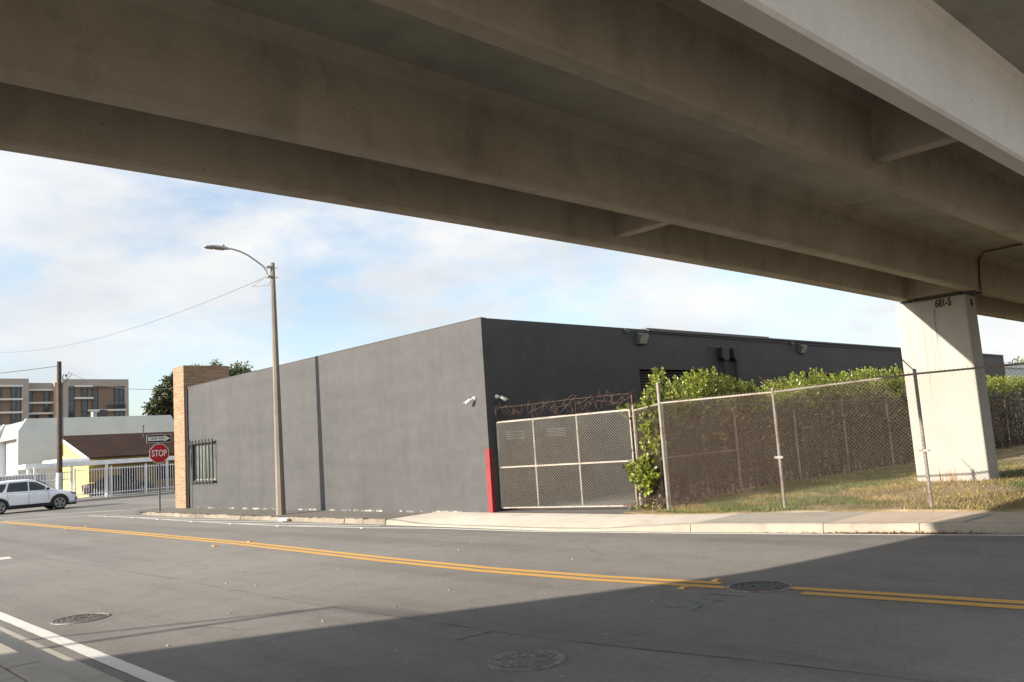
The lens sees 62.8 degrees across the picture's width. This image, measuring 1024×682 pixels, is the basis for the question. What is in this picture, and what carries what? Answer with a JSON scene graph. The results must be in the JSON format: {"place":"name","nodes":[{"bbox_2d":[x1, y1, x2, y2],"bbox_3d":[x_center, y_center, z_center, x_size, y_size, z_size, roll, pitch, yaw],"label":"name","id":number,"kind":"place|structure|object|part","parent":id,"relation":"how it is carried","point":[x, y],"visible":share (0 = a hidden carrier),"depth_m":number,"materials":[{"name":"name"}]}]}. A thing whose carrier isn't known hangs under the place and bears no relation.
{"place":"outdoors","nodes":[
{"label":"outdoors","id":0,"kind":"place"},
{"bbox_2d":[0,667,24,681],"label":"sidewalk","id":1,"kind":"structure","parent":0,"point":[6,676],"depth_m":6.86,"materials":[{"name":"concrete"}]},
{"bbox_2d":[0,378,128,426],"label":"apartment building","id":2,"kind":"structure","parent":0,"point":[21,400],"depth_m":119.09,"materials":[{"name":"brown concrete"}]},
{"bbox_2d":[11,387,20,397],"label":"window","id":3,"kind":"structure","parent":2,"relation":"in","point":[15,391],"depth_m":114.99,"materials":[{"name":"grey glass"}]},
{"bbox_2d":[11,400,20,410],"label":"window","id":4,"kind":"structure","parent":2,"relation":"in","point":[15,404],"depth_m":114.78,"materials":[{"name":"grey glass"}]},
{"bbox_2d":[11,413,20,423],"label":"window","id":5,"kind":"structure","parent":2,"relation":"in","point":[15,417],"depth_m":114.54,"materials":[{"name":"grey glass"}]},
{"bbox_2d":[29,392,32,401],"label":"window","id":6,"kind":"structure","parent":2,"relation":"in","point":[30,393],"depth_m":117.31,"materials":[{"name":"grey glass"}]},
{"bbox_2d":[29,415,38,417],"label":"window","id":7,"kind":"structure","parent":2,"relation":"in","point":[30,416],"depth_m":117.26,"materials":[{"name":"grey glass"}]},
{"bbox_2d":[44,391,48,401],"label":"window","id":8,"kind":"structure","parent":2,"relation":"in","point":[46,394],"depth_m":118.67,"materials":[{"name":"grey glass"}]},
{"bbox_2d":[44,404,48,411],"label":"window","id":9,"kind":"structure","parent":2,"relation":"in","point":[46,406],"depth_m":118.45,"materials":[{"name":"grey glass"}]},
{"bbox_2d":[68,387,74,417],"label":"window","id":10,"kind":"structure","parent":2,"relation":"in","point":[71,390],"depth_m":119.86,"materials":[{"name":"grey glass"}]},
{"bbox_2d":[81,387,87,416],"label":"window","id":11,"kind":"structure","parent":2,"relation":"in","point":[84,390],"depth_m":121.05,"materials":[{"name":"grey glass"}]},
{"bbox_2d":[92,387,97,411],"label":"window","id":12,"kind":"structure","parent":2,"relation":"in","point":[94,389],"depth_m":122.08,"materials":[{"name":"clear glass"}]},
{"bbox_2d":[114,387,123,415],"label":"window","id":13,"kind":"structure","parent":2,"relation":"in","point":[118,392],"depth_m":124.30,"materials":[{"name":"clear glass"}]},
{"bbox_2d":[0,415,173,487],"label":"shop building","id":14,"kind":"structure","parent":0,"point":[29,441],"depth_m":71.83,"materials":[{"name":"white paint"}]},
{"bbox_2d":[91,410,107,416],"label":"air conditioner","id":15,"kind":"object","parent":14,"relation":"on","point":[101,413],"visible":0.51,"depth_m":74.76,"materials":[{"name":"white paint"}]},
{"bbox_2d":[62,425,174,497],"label":"house","id":16,"kind":"structure","parent":0,"point":[112,446],"depth_m":64.50,"materials":[{"name":"yellow paint"}]},
{"bbox_2d":[121,466,135,493],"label":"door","id":17,"kind":"structure","parent":16,"relation":"in","point":[124,472],"depth_m":63.18,"materials":[{"name":"grey metal"}]},
{"bbox_2d":[157,465,174,478],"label":"window","id":18,"kind":"structure","parent":16,"relation":"in","point":[161,467],"depth_m":65.02,"materials":[{"name":"clear glass"}]},
{"bbox_2d":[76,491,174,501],"bbox_3d":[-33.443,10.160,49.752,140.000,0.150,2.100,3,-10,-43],"label":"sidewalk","id":19,"kind":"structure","parent":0,"point":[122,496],"depth_m":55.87,"materials":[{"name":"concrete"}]},
{"bbox_2d":[56,361,70,489],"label":"utility pole","id":20,"kind":"object","parent":19,"relation":"on","point":[59,473],"visible":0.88,"depth_m":54.62,"materials":[{"name":"brown wood"}]},
{"bbox_2d":[69,372,169,389],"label":"overhead cable","id":21,"kind":"object","parent":20,"relation":"attached to","point":[125,388],"visible":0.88,"depth_m":42.77,"materials":[{"name":"black metal"}]},
{"bbox_2d":[79,490,174,498],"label":"driveway","id":22,"kind":"structure","parent":0,"point":[125,494],"depth_m":59.61,"materials":[{"name":"concrete"}]},
{"bbox_2d":[0,467,72,490],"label":"railing fence","id":23,"kind":"object","parent":22,"relation":"on","point":[41,477],"visible":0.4,"depth_m":54.44,"materials":[{"name":"white metal"}]},
{"bbox_2d":[6,456,174,496],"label":"carport","id":24,"kind":"object","parent":22,"relation":"on","point":[73,462],"visible":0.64,"depth_m":57.22,"materials":[{"name":"white paint"}]},
{"bbox_2d":[81,475,153,496],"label":"parked car","id":25,"kind":"object","parent":22,"relation":"on","point":[115,484],"visible":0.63,"depth_m":60.05,"materials":[{"name":"black paint"}]},
{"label":"side window","id":26,"kind":"part","parent":25,"relation":"part of","materials":[{"name":"black glass"}]},
{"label":"side window","id":27,"kind":"part","parent":25,"relation":"part of","materials":[{"name":"black glass"}]},
{"bbox_2d":[74,463,174,498],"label":"railing fence","id":28,"kind":"object","parent":22,"relation":"on","point":[127,490],"visible":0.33,"depth_m":57.91,"materials":[{"name":"white metal"}]},
{"bbox_2d":[134,507,429,518],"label":"sidewalk","id":29,"kind":"structure","parent":0,"point":[342,514],"depth_m":25.82,"materials":[{"name":"concrete"}]},
{"bbox_2d":[146,434,170,510],"bbox_3d":[-13.896,5.244,33.058,0.960,3.110,0.045,3,-10,-43],"label":"street sign","id":30,"kind":"object","parent":29,"relation":"on","point":[158,453],"visible":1,"depth_m":33.12,"materials":[{"name":"metal"}]},
{"bbox_2d":[203,244,285,514],"bbox_3d":[-8.096,1.206,25.542,2.382,8.381,0.313,2,-9,-40],"label":"street lamp","id":31,"kind":"object","parent":29,"relation":"on","point":[280,483],"visible":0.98,"depth_m":25.98,"materials":[{"name":"metal"}]},
{"bbox_2d":[22,277,270,351],"bbox_3d":[-20.310,-0.540,39.458,0.198,2.511,36.309,3,-10,-44],"label":"overhead cable","id":32,"kind":"object","parent":31,"relation":"attached to","point":[170,315],"visible":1,"depth_m":31.41,"materials":[{"name":"black metal"}]},
{"bbox_2d":[394,512,577,526],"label":"sidewalk","id":33,"kind":"structure","parent":0,"point":[499,519],"depth_m":19.47,"materials":[{"name":"concrete"}]},
{"bbox_2d":[150,465,826,518],"bbox_3d":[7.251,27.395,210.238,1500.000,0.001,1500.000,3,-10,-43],"label":"ground","id":34,"kind":"structure","parent":0,"point":[363,518],"depth_m":28.42,"materials":[{"name":"grey concrete"}]},
{"bbox_2d":[141,371,173,419],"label":"tree","id":35,"kind":"object","parent":34,"relation":"on","point":[161,402],"visible":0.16,"depth_m":99.71,"materials":[{"name":"green plant"}]},
{"bbox_2d":[192,358,255,376],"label":"tree","id":36,"kind":"object","parent":34,"relation":"on","point":[236,370],"visible":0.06,"depth_m":81.62,"materials":[{"name":"green plant"}]},
{"bbox_2d":[173,317,1012,512],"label":"warehouse","id":37,"kind":"structure","parent":34,"relation":"on","point":[395,424],"depth_m":24.38,"materials":[{"name":"grey paint"}]},
{"bbox_2d":[189,438,216,484],"bbox_3d":[-12.041,4.716,32.749,0.257,1.730,2.240,3,-10,-43],"label":"window","id":38,"kind":"structure","parent":37,"relation":"in","point":[205,462],"depth_m":32.74,"materials":[{"name":"white glass"}]},
{"bbox_2d":[463,396,475,403],"bbox_3d":[-1.071,1.497,21.070,0.337,0.192,0.115,-3,-7,-8],"label":"security camera","id":39,"kind":"object","parent":37,"relation":"attached to","point":[469,400],"visible":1,"depth_m":21.04,"materials":[{"name":"plastic"}]},
{"bbox_2d":[495,394,506,400],"bbox_3d":[-0.261,1.423,21.033,0.335,0.183,0.120,-3,-7,-5],"label":"security camera","id":40,"kind":"object","parent":37,"relation":"attached to","point":[501,397],"visible":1,"depth_m":21.00,"materials":[{"name":"plastic"}]},
{"bbox_2d":[635,333,648,344],"bbox_3d":[3.941,-0.070,25.276,0.424,0.320,0.220,3,-10,-43],"label":"wall light","id":41,"kind":"object","parent":37,"relation":"attached to","point":[642,338],"visible":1,"depth_m":25.18,"materials":[{"name":"grey metal"}]},
{"bbox_2d":[639,371,708,488],"bbox_3d":[5.032,2.712,26.196,3.330,3.570,0.035,3,-10,-43],"label":"roller door","id":42,"kind":"structure","parent":37,"relation":"in","point":[644,378],"depth_m":26.32,"materials":[{"name":"paint"}]},
{"bbox_2d":[717,347,736,475],"bbox_3d":[7.227,2.359,27.933,0.420,4.320,0.217,3,-10,-43],"label":"downpipe","id":43,"kind":"object","parent":37,"relation":"attached to","point":[723,354],"visible":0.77,"depth_m":28.04,"materials":[{"name":"black metal"}]},
{"bbox_2d":[729,348,748,474],"bbox_3d":[7.737,2.384,28.412,0.420,4.320,0.217,3,-10,-43],"label":"downpipe","id":44,"kind":"object","parent":37,"relation":"attached to","point":[735,355],"visible":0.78,"depth_m":28.52,"materials":[{"name":"black metal"}]},
{"bbox_2d":[797,345,807,353],"bbox_3d":[11.085,0.305,31.973,0.424,0.320,0.220,3,-10,-43],"label":"wall light","id":45,"kind":"object","parent":37,"relation":"attached to","point":[802,349],"visible":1,"depth_m":31.87,"materials":[{"name":"grey metal"}]},
{"bbox_2d":[806,374,845,464],"bbox_3d":[12.394,3.068,33.102,3.130,3.570,0.035,3,-10,-43],"label":"roller door","id":46,"kind":"structure","parent":37,"relation":"in","point":[828,376],"depth_m":33.25,"materials":[{"name":"paint"}]},
{"bbox_2d":[1007,356,1023,363],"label":"tree","id":47,"kind":"object","parent":34,"relation":"on","point":[1017,360],"visible":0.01,"depth_m":84.28,"materials":[{"name":"green plant"}]},
{"bbox_2d":[6,525,987,676],"bbox_3d":[-2.734,3.659,13.774,9.203,0.009,19.411,3,-10,-43],"label":"road grit","id":48,"kind":"object","parent":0,"point":[449,589],"visible":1,"depth_m":9.64,"materials":[{"name":"grey gravel"}]},
{"bbox_2d":[0,494,1023,681],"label":"road","id":49,"kind":"structure","parent":0,"point":[201,631],"depth_m":9.46,"materials":[{"name":"grey asphalt"}]},
{"bbox_2d":[0,643,76,681],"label":"kerb","id":50,"kind":"structure","parent":49,"relation":"on","point":[25,668],"depth_m":7.12,"materials":[{"name":"concrete"}]},
{"bbox_2d":[0,479,77,513],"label":"parked car","id":51,"kind":"object","parent":49,"relation":"on","point":[21,493],"visible":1,"depth_m":43.82,"materials":[{"name":"white paint"}]},
{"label":"side window","id":52,"kind":"part","parent":51,"relation":"part of","materials":[{"name":"black glass"}]},
{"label":"side window","id":53,"kind":"part","parent":51,"relation":"part of","materials":[{"name":"black glass"}]},
{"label":"side window","id":54,"kind":"part","parent":51,"relation":"part of","materials":[{"name":"black glass"}]},
{"bbox_2d":[0,626,123,681],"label":"gutter","id":55,"kind":"object","parent":49,"relation":"on","point":[75,670],"visible":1,"depth_m":8.07,"materials":[{"name":"concrete"}]},
{"bbox_2d":[50,612,109,624],"bbox_3d":[-5.279,3.394,10.264,0.660,0.010,0.660,3,-10,-43],"label":"manhole cover","id":56,"kind":"object","parent":49,"relation":"on","point":[80,618],"visible":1,"depth_m":10.23,"materials":[{"name":"metal"}]},
{"bbox_2d":[0,612,174,681],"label":"white line","id":57,"kind":"object","parent":49,"relation":"on","point":[127,667],"visible":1,"depth_m":8.27,"materials":[{"name":"paint"}]},
{"bbox_2d":[134,517,169,517],"bbox_3d":[-12.591,6.369,30.248,4.433,0.001,0.117,-10,-9,39],"label":"white line","id":58,"kind":"object","parent":49,"relation":"on","point":[151,517],"visible":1,"depth_m":30.80,"materials":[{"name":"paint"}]},
{"bbox_2d":[190,519,239,519],"bbox_3d":[-10.454,5.933,27.906,4.840,0.001,0.117,-10,-9,39],"label":"white line","id":59,"kind":"object","parent":49,"relation":"on","point":[214,519],"visible":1,"depth_m":27.23,"materials":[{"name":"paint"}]},
{"bbox_2d":[204,521,281,521],"bbox_3d":[-8.438,5.517,25.654,4.556,0.001,0.116,-9,-9,37],"label":"white line","id":60,"kind":"object","parent":49,"relation":"on","point":[242,521],"visible":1,"depth_m":25.40,"materials":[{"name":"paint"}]},
{"bbox_2d":[7,551,487,629],"bbox_3d":[-10.434,4.783,18.617,0.184,0.001,29.701,3,-10,-43],"label":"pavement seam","id":61,"kind":"object","parent":49,"relation":"on","point":[286,599],"visible":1,"depth_m":10.29,"materials":[{"name":"black asphalt"}]},
{"bbox_2d":[234,523,287,523],"bbox_3d":[-6.362,5.095,23.390,4.757,0.001,0.117,-9,-9,37],"label":"white line","id":62,"kind":"object","parent":49,"relation":"on","point":[260,523],"visible":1,"depth_m":24.06,"materials":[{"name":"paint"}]},
{"bbox_2d":[141,512,385,524],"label":"kerb","id":63,"kind":"structure","parent":49,"relation":"on","point":[378,521],"depth_m":24.87,"materials":[{"name":"concrete"}]},
{"bbox_2d":[278,518,289,521],"bbox_3d":[-6.608,5.192,24.383,0.275,0.110,0.464,3,-10,-43],"label":"rag","id":64,"kind":"object","parent":49,"relation":"on","point":[284,519],"visible":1,"depth_m":24.26,"materials":[{"name":"fabric"}]},
{"bbox_2d":[288,525,350,525],"bbox_3d":[-4.648,4.756,21.601,3.556,0.001,0.116,-9,-9,36],"label":"white line","id":65,"kind":"object","parent":49,"relation":"on","point":[319,525],"visible":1,"depth_m":21.93,"materials":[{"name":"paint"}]},
{"bbox_2d":[0,522,726,588],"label":"yellow line","id":66,"kind":"object","parent":49,"relation":"on","point":[578,578],"visible":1,"depth_m":12.56,"materials":[{"name":"paint"}]},
{"bbox_2d":[4,521,722,583],"bbox_3d":[-9.551,5.198,22.441,0.492,0.001,35.298,3,-10,-42],"label":"yellow line","id":67,"kind":"object","parent":49,"relation":"on","point":[603,576],"visible":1,"depth_m":12.99,"materials":[{"name":"paint"}]},
{"bbox_2d":[386,519,522,529],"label":"kerb","id":68,"kind":"structure","parent":49,"relation":"on","point":[397,522],"depth_m":19.28,"materials":[{"name":"concrete"}]},
{"bbox_2d":[487,649,565,670],"bbox_3d":[0.117,2.603,6.849,0.650,0.010,0.650,3,-10,-43],"label":"manhole cover","id":69,"kind":"object","parent":49,"relation":"on","point":[528,660],"visible":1,"depth_m":6.83,"materials":[{"name":"metal"}]},
{"bbox_2d":[102,516,1023,535],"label":"white line","id":70,"kind":"object","parent":49,"relation":"on","point":[636,532],"visible":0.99,"depth_m":15.18,"materials":[{"name":"paint"}]},
{"bbox_2d":[522,523,692,531],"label":"kerb","id":71,"kind":"structure","parent":49,"relation":"on","point":[684,527],"depth_m":15.63,"materials":[{"name":"concrete"}]},
{"bbox_2d":[495,631,933,681],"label":"pavement seam","id":72,"kind":"object","parent":49,"relation":"on","point":[724,657],"visible":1,"depth_m":6.54,"materials":[{"name":"black asphalt"}]},
{"bbox_2d":[691,522,823,532],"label":"kerb","id":73,"kind":"structure","parent":49,"relation":"on","point":[758,527],"depth_m":14.23,"materials":[{"name":"concrete"}]},
{"bbox_2d":[726,580,792,592],"bbox_3d":[2.756,2.734,9.352,0.720,0.010,0.720,3,-10,-43],"label":"manhole cover","id":74,"kind":"object","parent":49,"relation":"on","point":[761,586],"visible":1,"depth_m":9.32,"materials":[{"name":"metal"}]},
{"bbox_2d":[641,501,1022,533],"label":"leaf litter","id":75,"kind":"object","parent":49,"relation":"on","point":[919,532],"visible":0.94,"depth_m":13.08,"materials":[{"name":"brown plant"}]},
{"bbox_2d":[823,522,921,533],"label":"kerb","id":76,"kind":"structure","parent":49,"relation":"on","point":[897,527],"depth_m":13.16,"materials":[{"name":"concrete"}]},
{"bbox_2d":[790,586,1023,603],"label":"yellow line","id":77,"kind":"object","parent":49,"relation":"on","point":[918,595],"visible":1,"depth_m":8.34,"materials":[{"name":"paint"}]},
{"bbox_2d":[800,591,1023,608],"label":"yellow line","id":78,"kind":"object","parent":49,"relation":"on","point":[919,600],"visible":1,"depth_m":8.10,"materials":[{"name":"paint"}]},
{"bbox_2d":[920,522,1023,533],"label":"kerb","id":79,"kind":"structure","parent":49,"relation":"on","point":[990,527],"depth_m":12.37,"materials":[{"name":"concrete"}]},
{"bbox_2d":[0,150,1023,415],"label":"sky","id":80,"kind":"structure","parent":0,"point":[89,252],"materials":[{"name":"blue"}]},
{"bbox_2d":[528,513,741,527],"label":"sidewalk","id":81,"kind":"structure","parent":0,"point":[586,520],"depth_m":16.76,"materials":[{"name":"concrete"}]},
{"bbox_2d":[499,440,1023,513],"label":"driveway","id":82,"kind":"structure","parent":0,"point":[610,510],"depth_m":20.84,"materials":[{"name":"concrete"}]},
{"bbox_2d":[493,388,639,508],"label":"sliding gate","id":83,"kind":"structure","parent":82,"relation":"on","point":[536,465],"depth_m":19.72,"materials":[{"name":"metal"}]},
{"bbox_2d":[698,512,869,522],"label":"sidewalk","id":84,"kind":"structure","parent":0,"point":[804,517],"depth_m":14.89,"materials":[{"name":"grey concrete"}]},
{"bbox_2d":[624,444,1023,514],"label":"lawn ground","id":85,"kind":"structure","parent":0,"point":[852,508],"depth_m":17.05,"materials":[{"name":"green plant"}]},
{"bbox_2d":[630,394,664,507],"bbox_3d":[2.938,2.433,18.386,0.183,2.605,0.995,0,-8,-26],"label":"chain link fence","id":86,"kind":"object","parent":85,"relation":"on","point":[636,432],"visible":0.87,"depth_m":18.46,"materials":[{"name":"metal"}]},
{"bbox_2d":[622,367,676,508],"bbox_3d":[2.995,2.153,18.395,1.219,3.162,0.977,-2,-7,-17],"label":"shrub","id":87,"kind":"object","parent":85,"relation":"on","point":[642,475],"visible":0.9,"depth_m":18.25,"materials":[{"name":"green plant"}]},
{"bbox_2d":[627,497,672,510],"bbox_3d":[2.975,3.514,18.149,0.590,0.428,0.952,3,-10,-43],"label":"weed","id":88,"kind":"object","parent":85,"relation":"on","point":[645,507],"visible":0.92,"depth_m":18.10,"materials":[{"name":"green plant"}]},
{"bbox_2d":[616,363,1023,507],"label":"hedge","id":89,"kind":"object","parent":85,"relation":"on","point":[708,386],"visible":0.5,"depth_m":22.51,"materials":[{"name":"green plant"}]},
{"bbox_2d":[656,356,1023,509],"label":"chain link fence","id":90,"kind":"object","parent":85,"relation":"on","point":[915,374],"visible":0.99,"depth_m":15.57,"materials":[{"name":"metal"}]},
{"bbox_2d":[663,395,1023,504],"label":"chain link fence","id":91,"kind":"object","parent":85,"relation":"on","point":[797,437],"visible":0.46,"depth_m":22.18,"materials":[{"name":"metal"}]},
{"bbox_2d":[896,294,998,481],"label":"bridge pier","id":92,"kind":"structure","parent":85,"relation":"on","point":[942,333],"depth_m":18.80,"materials":[{"name":"concrete"}]},
{"bbox_2d":[0,0,1023,321],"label":"elevated guideway","id":93,"kind":"object","parent":92,"relation":"on","point":[368,104],"visible":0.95,"depth_m":8.62,"materials":[{"name":"concrete"}]},
{"bbox_3d":[12.532,0.770,16.334,0.660,4.502,1.530,3,-10,-43],"label":"bridge pier","id":94,"kind":"object","parent":85,"relation":"on","visible":0},
{"bbox_2d":[371,0,1023,242],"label":"elevated guideway","id":95,"kind":"object","parent":94,"relation":"on","point":[921,101],"visible":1,"depth_m":7.64,"materials":[{"name":"concrete"}]},
{"bbox_2d":[828,512,957,522],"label":"sidewalk","id":96,"kind":"structure","parent":0,"point":[897,516],"depth_m":13.80,"materials":[{"name":"beige concrete"}]},
{"bbox_2d":[926,512,1023,521],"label":"sidewalk","id":97,"kind":"structure","parent":0,"point":[995,517],"depth_m":13.01,"materials":[{"name":"beige concrete"}]},
{"bbox_2d":[963,514,991,521],"bbox_3d":[7.204,2.730,12.955,1.091,0.001,0.055,2,-9,-41],"label":"survey paint","id":98,"kind":"object","parent":97,"relation":"on","point":[977,517],"visible":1,"depth_m":12.96,"materials":[{"name":"grey paint"}]},
{"bbox_2d":[1005,365,1023,434],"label":"shop building","id":99,"kind":"structure","parent":0,"point":[1016,373],"depth_m":55.20,"materials":[{"name":"white paint"}]}
]}

